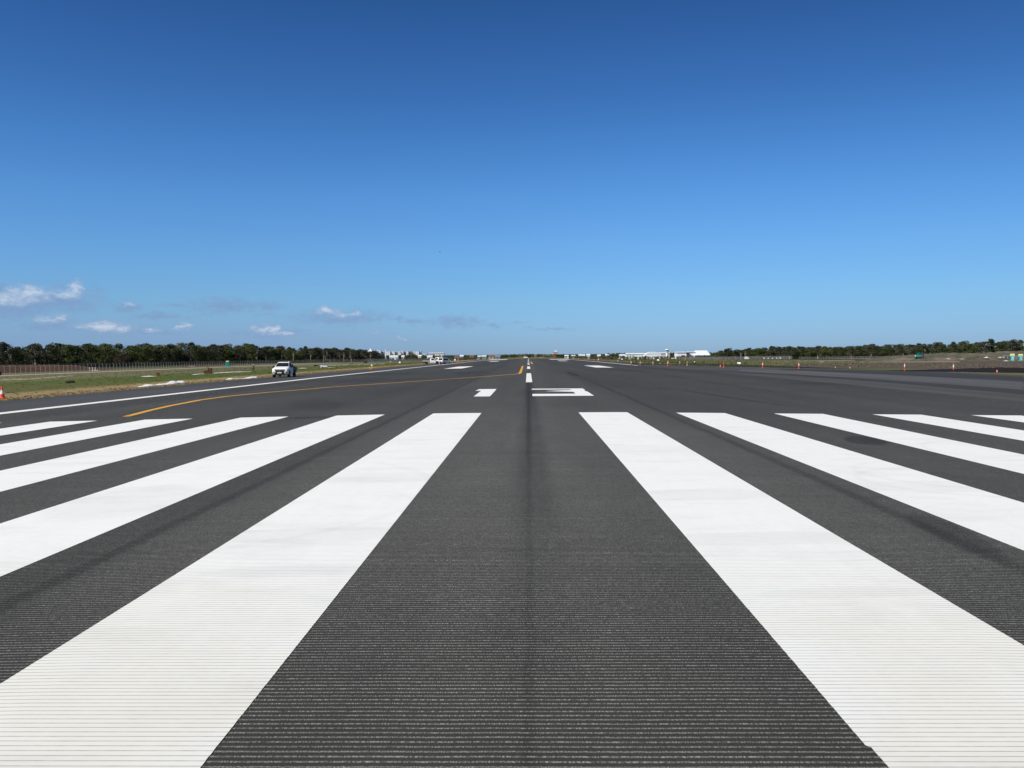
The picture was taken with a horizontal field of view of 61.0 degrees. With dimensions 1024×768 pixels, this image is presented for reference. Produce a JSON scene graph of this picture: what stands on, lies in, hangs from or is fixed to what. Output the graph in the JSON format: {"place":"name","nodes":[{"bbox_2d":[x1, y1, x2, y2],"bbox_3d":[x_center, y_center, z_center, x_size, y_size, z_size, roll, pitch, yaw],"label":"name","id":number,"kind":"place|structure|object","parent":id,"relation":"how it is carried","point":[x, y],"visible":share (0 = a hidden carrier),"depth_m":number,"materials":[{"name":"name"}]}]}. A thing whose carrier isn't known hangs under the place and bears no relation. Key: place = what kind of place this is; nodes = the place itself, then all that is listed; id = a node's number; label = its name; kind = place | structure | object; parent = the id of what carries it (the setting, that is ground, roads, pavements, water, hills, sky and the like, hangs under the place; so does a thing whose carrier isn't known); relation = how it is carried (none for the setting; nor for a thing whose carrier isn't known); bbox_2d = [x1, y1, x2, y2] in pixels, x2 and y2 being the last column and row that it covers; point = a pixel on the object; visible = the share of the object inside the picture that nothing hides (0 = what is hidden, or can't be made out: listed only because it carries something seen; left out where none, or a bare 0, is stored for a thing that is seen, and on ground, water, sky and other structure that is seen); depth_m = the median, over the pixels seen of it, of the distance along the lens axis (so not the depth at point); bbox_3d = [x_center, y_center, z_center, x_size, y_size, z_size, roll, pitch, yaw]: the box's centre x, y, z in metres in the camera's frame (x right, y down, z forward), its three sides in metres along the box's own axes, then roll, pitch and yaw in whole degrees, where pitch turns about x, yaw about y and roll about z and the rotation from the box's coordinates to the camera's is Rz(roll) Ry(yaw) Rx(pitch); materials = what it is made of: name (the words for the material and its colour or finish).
{"place":"outdoors","nodes":[
{"label":"outdoors","id":0,"kind":"place"},
{"bbox_2d":[0,362,362,375],"bbox_3d":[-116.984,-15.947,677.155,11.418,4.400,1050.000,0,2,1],"label":"perimeter track","id":1,"kind":"structure","parent":0,"point":[135,370],"depth_m":287.19,"materials":[{"name":"asphalt"}]},
{"bbox_2d":[0,359,491,411],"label":"shoulder","id":2,"kind":"object","parent":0,"point":[26,404],"visible":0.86,"depth_m":60.43},
{"bbox_2d":[423,358,440,363],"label":"utility truck","id":3,"kind":"object","parent":2,"relation":"on","point":[431,360],"visible":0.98,"depth_m":258.16,"materials":[{"name":"white metal"}]},
{"bbox_2d":[272,362,296,376],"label":"utility truck","id":4,"kind":"object","parent":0,"point":[280,369],"visible":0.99,"depth_m":99.68,"materials":[{"name":"white metal"}]},
{"bbox_2d":[0,353,1023,399],"bbox_3d":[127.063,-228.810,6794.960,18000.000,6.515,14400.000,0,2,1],"label":"ground","id":5,"kind":"structure","parent":0,"point":[81,384],"depth_m":176.85,"materials":[{"name":"green plant"}]},
{"bbox_2d":[0,341,12,363],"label":"gum tree","id":6,"kind":"object","parent":5,"relation":"on","point":[4,345],"visible":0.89,"depth_m":354.28,"materials":[{"name":"green plant"}]},
{"bbox_2d":[3,348,30,364],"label":"dense tree","id":7,"kind":"object","parent":5,"relation":"on","point":[13,352],"visible":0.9,"depth_m":348.18,"materials":[{"name":"green plant"}]},
{"bbox_2d":[21,345,43,364],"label":"dense tree","id":8,"kind":"object","parent":5,"relation":"on","point":[28,360],"visible":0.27,"depth_m":370.93,"materials":[{"name":"green plant"}]},
{"bbox_2d":[22,343,43,364],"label":"gum tree","id":9,"kind":"object","parent":5,"relation":"on","point":[36,350],"visible":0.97,"depth_m":365.54,"materials":[{"name":"green plant"}]},
{"bbox_2d":[3,375,73,379],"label":"dry grass strip","id":10,"kind":"object","parent":5,"relation":"on","point":[35,378],"visible":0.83,"depth_m":163.85,"materials":[{"name":"plant"}]},
{"bbox_2d":[42,344,66,364],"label":"dense tree","id":11,"kind":"object","parent":5,"relation":"on","point":[52,357],"visible":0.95,"depth_m":378.52,"materials":[{"name":"green plant"}]},
{"bbox_2d":[0,365,114,372],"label":"red earth bank","id":12,"kind":"structure","parent":5,"relation":"on","point":[24,368],"depth_m":278.83,"materials":[{"name":"soil"}]},
{"bbox_2d":[51,344,82,365],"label":"broad tree","id":13,"kind":"object","parent":5,"relation":"on","point":[70,348],"visible":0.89,"depth_m":395.21,"materials":[{"name":"green plant"}]},
{"bbox_2d":[60,346,92,365],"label":"dense tree","id":14,"kind":"object","parent":5,"relation":"on","point":[78,348],"visible":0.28,"depth_m":412.01,"materials":[{"name":"green plant"}]},
{"bbox_2d":[80,345,103,364],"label":"broad tree","id":15,"kind":"object","parent":5,"relation":"on","point":[94,360],"visible":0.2,"depth_m":428.12,"materials":[{"name":"green plant"}]},
{"bbox_2d":[77,345,107,366],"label":"dense tree","id":16,"kind":"object","parent":5,"relation":"on","point":[90,349],"visible":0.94,"depth_m":410.61,"materials":[{"name":"green plant"}]},
{"bbox_2d":[97,343,117,366],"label":"broad tree","id":17,"kind":"object","parent":5,"relation":"on","point":[105,345],"visible":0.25,"depth_m":445.35,"materials":[{"name":"green plant"}]},
{"bbox_2d":[95,346,121,366],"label":"broad tree","id":18,"kind":"object","parent":5,"relation":"on","point":[106,357],"visible":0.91,"depth_m":426.98,"materials":[{"name":"green plant"}]},
{"bbox_2d":[112,343,125,365],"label":"dense tree","id":19,"kind":"object","parent":5,"relation":"on","point":[120,346],"visible":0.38,"depth_m":467.83,"materials":[{"name":"green plant"}]},
{"bbox_2d":[110,354,129,365],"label":"scrub tree","id":20,"kind":"object","parent":5,"relation":"on","point":[122,357],"visible":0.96,"depth_m":441.46,"materials":[{"name":"green plant"}]},
{"bbox_2d":[121,345,143,365],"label":"broad tree","id":21,"kind":"object","parent":5,"relation":"on","point":[134,354],"visible":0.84,"depth_m":459.19,"materials":[{"name":"green plant"}]},
{"bbox_2d":[137,345,154,364],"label":"broad tree","id":22,"kind":"object","parent":5,"relation":"on","point":[148,351],"visible":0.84,"depth_m":472.77,"materials":[{"name":"green plant"}]},
{"bbox_2d":[148,349,165,365],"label":"dense tree","id":23,"kind":"object","parent":5,"relation":"on","point":[156,355],"visible":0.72,"depth_m":489.39,"materials":[{"name":"green plant"}]},
{"bbox_2d":[138,381,185,386],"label":"geotextile roll","id":24,"kind":"object","parent":5,"relation":"on","point":[170,382],"visible":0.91,"depth_m":79.12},
{"bbox_2d":[151,344,173,362],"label":"broad tree","id":25,"kind":"object","parent":5,"relation":"on","point":[159,346],"visible":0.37,"depth_m":507.92,"materials":[{"name":"green plant"}]},
{"bbox_2d":[160,349,176,364],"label":"dense tree","id":26,"kind":"object","parent":5,"relation":"on","point":[170,359],"visible":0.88,"depth_m":502.33,"materials":[{"name":"green plant"}]},
{"bbox_2d":[1,346,347,366],"bbox_3d":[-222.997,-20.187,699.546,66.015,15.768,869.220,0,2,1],"label":"woodland","id":27,"kind":"object","parent":5,"relation":"on","point":[145,364],"visible":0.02,"depth_m":498.83,"materials":[{"name":"green plant"}]},
{"bbox_2d":[171,348,185,362],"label":"dense tree","id":28,"kind":"object","parent":5,"relation":"on","point":[178,354],"visible":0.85,"depth_m":518.01,"materials":[{"name":"green plant"}]},
{"bbox_2d":[176,342,189,358],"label":"broad tree","id":29,"kind":"object","parent":5,"relation":"on","point":[183,346],"visible":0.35,"depth_m":557.75,"materials":[{"name":"green plant"}]},
{"bbox_2d":[178,353,196,364],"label":"scrub tree","id":30,"kind":"object","parent":5,"relation":"on","point":[187,356],"visible":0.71,"depth_m":533.78,"materials":[{"name":"green plant"}]},
{"bbox_2d":[0,360,375,366],"bbox_3d":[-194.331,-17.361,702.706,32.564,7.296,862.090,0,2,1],"label":"undergrowth","id":31,"kind":"object","parent":5,"relation":"on","point":[256,361],"visible":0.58,"depth_m":595.06,"materials":[{"name":"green plant"}]},
{"bbox_2d":[187,346,209,363],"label":"dense tree","id":32,"kind":"object","parent":5,"relation":"on","point":[196,354],"visible":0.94,"depth_m":548.77,"materials":[{"name":"green plant"}]},
{"bbox_2d":[196,347,214,363],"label":"broad tree","id":33,"kind":"object","parent":5,"relation":"on","point":[203,348],"visible":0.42,"depth_m":563.21,"materials":[{"name":"green plant"}]},
{"bbox_2d":[0,359,428,374],"bbox_3d":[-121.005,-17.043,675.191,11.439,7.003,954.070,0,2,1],"label":"chain link fence","id":34,"kind":"object","parent":5,"relation":"on","point":[198,361],"visible":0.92,"depth_m":356.35,"materials":[{"name":"silver metal"}]},
{"bbox_2d":[206,346,222,361],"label":"gum tree","id":35,"kind":"object","parent":5,"relation":"on","point":[211,349],"visible":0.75,"depth_m":580.58,"materials":[{"name":"green plant"}]},
{"bbox_2d":[0,363,434,400],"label":"dry grass","id":36,"kind":"structure","parent":5,"relation":"on","point":[57,394],"depth_m":72.03,"materials":[{"name":"plant"}]},
{"bbox_2d":[215,345,225,362],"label":"slender tree","id":37,"kind":"object","parent":5,"relation":"on","point":[220,356],"visible":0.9,"depth_m":595.50,"materials":[{"name":"green plant"}]},
{"bbox_2d":[222,345,235,361],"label":"broad tree","id":38,"kind":"object","parent":5,"relation":"on","point":[228,352],"visible":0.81,"depth_m":611.79,"materials":[{"name":"green plant"}]},
{"bbox_2d":[226,353,243,363],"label":"scrub tree","id":39,"kind":"object","parent":5,"relation":"on","point":[237,355],"visible":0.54,"depth_m":627.28,"materials":[{"name":"green plant"}]},
{"bbox_2d":[234,348,250,363],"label":"dense tree","id":40,"kind":"object","parent":5,"relation":"on","point":[238,351],"visible":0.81,"depth_m":638.00,"materials":[{"name":"green plant"}]},
{"bbox_2d":[239,345,258,362],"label":"broad tree","id":41,"kind":"object","parent":5,"relation":"on","point":[248,348],"visible":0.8,"depth_m":654.18,"materials":[{"name":"green plant"}]},
{"bbox_2d":[259,347,273,362],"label":"gum tree","id":42,"kind":"object","parent":5,"relation":"on","point":[265,350],"visible":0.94,"depth_m":686.68,"materials":[{"name":"green plant"}]},
{"bbox_2d":[270,349,285,362],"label":"dense tree","id":43,"kind":"object","parent":5,"relation":"on","point":[278,352],"visible":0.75,"depth_m":717.32,"materials":[{"name":"green plant"}]},
{"bbox_2d":[281,349,294,361],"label":"broad tree","id":44,"kind":"object","parent":5,"relation":"on","point":[286,354],"visible":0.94,"depth_m":730.56,"materials":[{"name":"green plant"}]},
{"bbox_2d":[294,350,306,362],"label":"broad tree","id":45,"kind":"object","parent":5,"relation":"on","point":[296,356],"visible":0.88,"depth_m":765.32,"materials":[{"name":"green plant"}]},
{"bbox_2d":[311,347,323,362],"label":"gum tree","id":46,"kind":"object","parent":5,"relation":"on","point":[316,350],"visible":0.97,"depth_m":808.29,"materials":[{"name":"green plant"}]},
{"bbox_2d":[325,349,336,362],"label":"gum tree","id":47,"kind":"object","parent":5,"relation":"on","point":[330,356],"visible":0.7,"depth_m":857.54,"materials":[{"name":"green plant"}]},
{"bbox_2d":[364,357,481,360],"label":"distant scrub","id":48,"kind":"object","parent":5,"relation":"on","point":[460,358],"visible":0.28,"depth_m":1204.63,"materials":[{"name":"green plant"}]},
{"bbox_2d":[0,358,1023,767],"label":"runway","id":49,"kind":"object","parent":5,"relation":"on","point":[536,582],"visible":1,"depth_m":8.46,"materials":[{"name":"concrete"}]},
{"bbox_2d":[0,421,91,435],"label":"threshold stripe","id":50,"kind":"object","parent":49,"relation":"on","point":[22,428],"visible":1,"depth_m":28.37,"materials":[{"name":"white paint"}]},
{"bbox_2d":[0,419,187,455],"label":"threshold stripe","id":51,"kind":"object","parent":49,"relation":"on","point":[23,445],"visible":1,"depth_m":24.40,"materials":[{"name":"white paint"}]},
{"bbox_2d":[0,417,284,491],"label":"threshold stripe","id":52,"kind":"object","parent":49,"relation":"on","point":[12,478],"visible":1,"depth_m":19.30,"materials":[{"name":"white paint"}]},
{"bbox_2d":[0,414,384,575],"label":"threshold stripe","id":53,"kind":"object","parent":49,"relation":"on","point":[28,539],"visible":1,"depth_m":12.95,"materials":[{"name":"white paint"}]},
{"bbox_2d":[0,413,480,767],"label":"threshold stripe","id":54,"kind":"object","parent":49,"relation":"on","point":[179,669],"visible":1,"depth_m":6.37,"materials":[{"name":"white paint"}]},
{"bbox_2d":[0,359,492,413],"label":"edge line","id":55,"kind":"object","parent":49,"relation":"on","point":[173,393],"visible":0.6,"depth_m":52.16,"materials":[{"name":"white paint"}]},
{"bbox_2d":[122,374,510,416],"bbox_3d":[-9.824,0.094,62.468,6.244,0.213,59.976,0,2,15],"label":"turn line","id":56,"kind":"object","parent":49,"relation":"on","point":[233,395],"visible":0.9,"depth_m":43.90,"materials":[{"name":"yellow paint"}]},
{"bbox_2d":[475,389,495,395],"bbox_3d":[-1.557,0.454,47.021,1.130,0.001,9.000,0,2,1],"label":"runway number","id":57,"kind":"object","parent":49,"relation":"on","point":[485,392],"visible":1,"depth_m":46.87,"materials":[{"name":"white paint"}]},
{"bbox_2d":[532,388,593,395],"bbox_3d":[2.587,0.425,46.942,3.000,0.002,9.000,0,2,1],"label":"runway number","id":58,"kind":"object","parent":49,"relation":"on","point":[579,391],"visible":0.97,"depth_m":44.79,"materials":[{"name":"white paint"}]},
{"bbox_2d":[579,412,1023,767],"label":"threshold stripe","id":59,"kind":"object","parent":49,"relation":"on","point":[898,669],"visible":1,"depth_m":6.60,"materials":[{"name":"white paint"}]},
{"bbox_2d":[678,413,1023,549],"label":"threshold stripe","id":60,"kind":"object","parent":49,"relation":"on","point":[995,516],"visible":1,"depth_m":13.97,"materials":[{"name":"white paint"}]},
{"bbox_2d":[774,413,1023,473],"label":"threshold stripe","id":61,"kind":"object","parent":49,"relation":"on","point":[1006,460],"visible":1,"depth_m":20.42,"materials":[{"name":"white paint"}]},
{"bbox_2d":[874,414,1023,440],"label":"threshold stripe","id":62,"kind":"object","parent":49,"relation":"on","point":[1016,434],"visible":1,"depth_m":25.54,"materials":[{"name":"white paint"}]},
{"bbox_2d":[974,415,1023,421],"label":"threshold stripe","id":63,"kind":"object","parent":49,"relation":"on","point":[1019,418],"visible":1,"depth_m":29.14,"materials":[{"name":"white paint"}]},
{"bbox_2d":[368,353,712,359],"bbox_3d":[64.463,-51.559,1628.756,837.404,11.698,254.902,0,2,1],"label":"woodland","id":64,"kind":"object","parent":5,"relation":"on","point":[529,355],"visible":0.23,"depth_m":1690.02,"materials":[{"name":"green plant"}]},
{"bbox_2d":[625,353,644,358],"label":"hangar","id":65,"kind":"structure","parent":5,"relation":"on","point":[636,355],"depth_m":1246.35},
{"bbox_2d":[564,355,731,359],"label":"distant scrub","id":66,"kind":"object","parent":5,"relation":"on","point":[698,357],"visible":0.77,"depth_m":1112.28,"materials":[{"name":"green plant"}]},
{"bbox_2d":[645,352,660,358],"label":"hangar","id":67,"kind":"structure","parent":5,"relation":"on","point":[653,354],"depth_m":1225.76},
{"bbox_2d":[607,352,723,358],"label":"woodland","id":68,"kind":"object","parent":5,"relation":"on","point":[617,355],"visible":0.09,"depth_m":1344.21,"materials":[{"name":"green plant"}]},
{"bbox_2d":[694,350,709,358],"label":"hangar","id":69,"kind":"structure","parent":5,"relation":"on","point":[702,352],"depth_m":1142.30,"materials":[{"name":"metal"}]},
{"bbox_2d":[753,348,766,357],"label":"broad tree","id":70,"kind":"object","parent":5,"relation":"on","point":[760,352],"visible":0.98,"depth_m":902.60,"materials":[{"name":"green plant"}]},
{"bbox_2d":[772,346,785,357],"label":"gum tree","id":71,"kind":"object","parent":5,"relation":"on","point":[778,350],"visible":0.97,"depth_m":862.84,"materials":[{"name":"green plant"}]},
{"bbox_2d":[788,349,803,358],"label":"dense tree","id":72,"kind":"object","parent":5,"relation":"on","point":[795,353],"visible":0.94,"depth_m":829.11,"materials":[{"name":"green plant"}]},
{"bbox_2d":[574,358,1022,367],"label":"grass","id":73,"kind":"structure","parent":5,"relation":"on","point":[733,362],"depth_m":321.92,"materials":[{"name":"plant"}]},
{"bbox_2d":[723,355,894,358],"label":"undergrowth","id":74,"kind":"object","parent":5,"relation":"on","point":[871,356],"visible":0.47,"depth_m":803.84,"materials":[{"name":"green plant"}]},
{"bbox_2d":[804,347,815,358],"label":"broad tree","id":75,"kind":"object","parent":5,"relation":"on","point":[811,352],"visible":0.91,"depth_m":803.43,"materials":[{"name":"green plant"}]},
{"bbox_2d":[818,347,831,358],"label":"broad tree","id":76,"kind":"object","parent":5,"relation":"on","point":[822,354],"visible":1,"depth_m":779.47,"materials":[{"name":"green plant"}]},
{"bbox_2d":[658,365,1023,374],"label":"dry grass","id":77,"kind":"structure","parent":5,"relation":"on","point":[866,369],"depth_m":153.41,"materials":[{"name":"plant"}]},
{"bbox_2d":[836,347,846,358],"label":"dense tree","id":78,"kind":"object","parent":5,"relation":"on","point":[843,352],"visible":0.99,"depth_m":758.04,"materials":[{"name":"green plant"}]},
{"bbox_2d":[846,346,857,357],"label":"gum tree","id":79,"kind":"object","parent":5,"relation":"on","point":[851,349],"visible":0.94,"depth_m":741.19,"materials":[{"name":"green plant"}]},
{"bbox_2d":[852,346,866,357],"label":"dense tree","id":80,"kind":"object","parent":5,"relation":"on","point":[858,352],"visible":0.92,"depth_m":732.03,"materials":[{"name":"green plant"}]},
{"bbox_2d":[861,344,875,354],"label":"gum tree","id":81,"kind":"object","parent":5,"relation":"on","point":[868,347],"visible":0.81,"depth_m":718.28,"materials":[{"name":"green plant"}]},
{"bbox_2d":[732,344,1010,358],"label":"woodland","id":82,"kind":"object","parent":5,"relation":"on","point":[850,358],"visible":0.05,"depth_m":790.73,"materials":[{"name":"green plant"}]},
{"bbox_2d":[869,346,884,357],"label":"dense tree","id":83,"kind":"object","parent":5,"relation":"on","point":[876,351],"visible":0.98,"depth_m":709.68,"materials":[{"name":"green plant"}]},
{"bbox_2d":[878,344,895,355],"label":"dense tree","id":84,"kind":"object","parent":5,"relation":"on","point":[886,346],"visible":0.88,"depth_m":696.14,"materials":[{"name":"green plant"}]},
{"bbox_2d":[894,344,905,354],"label":"gum tree","id":85,"kind":"object","parent":5,"relation":"on","point":[898,346],"visible":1,"depth_m":682.54,"materials":[{"name":"green plant"}]},
{"bbox_2d":[905,344,920,354],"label":"gum tree","id":86,"kind":"object","parent":5,"relation":"on","point":[910,351],"visible":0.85,"depth_m":668.89,"materials":[{"name":"green plant"}]},
{"bbox_2d":[913,345,929,354],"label":"dense tree","id":87,"kind":"object","parent":5,"relation":"on","point":[923,348],"visible":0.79,"depth_m":659.43,"materials":[{"name":"green plant"}]},
{"bbox_2d":[929,342,942,352],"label":"gum tree","id":88,"kind":"object","parent":5,"relation":"on","point":[935,345],"visible":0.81,"depth_m":646.38,"materials":[{"name":"green plant"}]},
{"bbox_2d":[857,351,1023,360],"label":"earth bank","id":89,"kind":"structure","parent":5,"relation":"on","point":[991,356],"depth_m":407.41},
{"bbox_2d":[934,344,954,352],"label":"dense tree","id":90,"kind":"object","parent":5,"relation":"on","point":[941,346],"visible":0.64,"depth_m":638.16,"materials":[{"name":"green plant"}]},
{"bbox_2d":[886,367,1023,372],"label":"topsoil heap","id":91,"kind":"object","parent":5,"relation":"on","point":[1004,370],"visible":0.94,"depth_m":134.62,"materials":[{"name":"soil"}]},
{"bbox_2d":[946,344,964,352],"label":"dense tree","id":92,"kind":"object","parent":5,"relation":"on","point":[956,347],"visible":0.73,"depth_m":624.63,"materials":[{"name":"green plant"}]},
{"bbox_2d":[960,343,983,352],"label":"broad tree","id":93,"kind":"object","parent":5,"relation":"on","point":[969,346],"visible":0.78,"depth_m":611.94,"materials":[{"name":"green plant"}]},
{"bbox_2d":[972,341,991,352],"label":"gum tree","id":94,"kind":"object","parent":5,"relation":"on","point":[982,345],"visible":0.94,"depth_m":601.25,"materials":[{"name":"green plant"}]},
{"bbox_2d":[995,342,1009,351],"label":"dense tree","id":95,"kind":"object","parent":5,"relation":"on","point":[999,344],"visible":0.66,"depth_m":585.84,"materials":[{"name":"green plant"}]},
{"bbox_2d":[1006,339,1022,350],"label":"gum tree","id":96,"kind":"object","parent":5,"relation":"on","point":[1011,343],"visible":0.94,"depth_m":576.43,"materials":[{"name":"green plant"}]},
{"bbox_2d":[0,0,1023,357],"label":"sky","id":97,"kind":"structure","parent":0,"point":[584,176],"materials":[{"name":"blue"}]},
{"bbox_2d":[571,359,1023,400],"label":"apron","id":98,"kind":"object","parent":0,"point":[947,390],"visible":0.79,"depth_m":81.31,"materials":[{"name":"asphalt"}]},
{"bbox_2d":[740,369,1023,389],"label":"asphalt strip","id":99,"kind":"object","parent":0,"point":[990,383],"visible":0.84,"depth_m":80.52,"materials":[{"name":"asphalt"}]},
{"bbox_2d":[642,368,1023,393],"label":"runway edge line","id":100,"kind":"object","parent":99,"relation":"on","point":[1017,391],"visible":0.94,"depth_m":67.47,"materials":[{"name":"paint"}]},
{"bbox_2d":[780,369,1023,380],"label":"asphalt strip","id":101,"kind":"object","parent":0,"point":[992,377],"visible":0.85,"depth_m":107.87,"materials":[{"name":"asphalt"}]},
{"bbox_2d":[787,361,1023,368],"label":"bare soil","id":102,"kind":"structure","parent":0,"point":[960,363],"depth_m":269.39,"materials":[{"name":"soil"}]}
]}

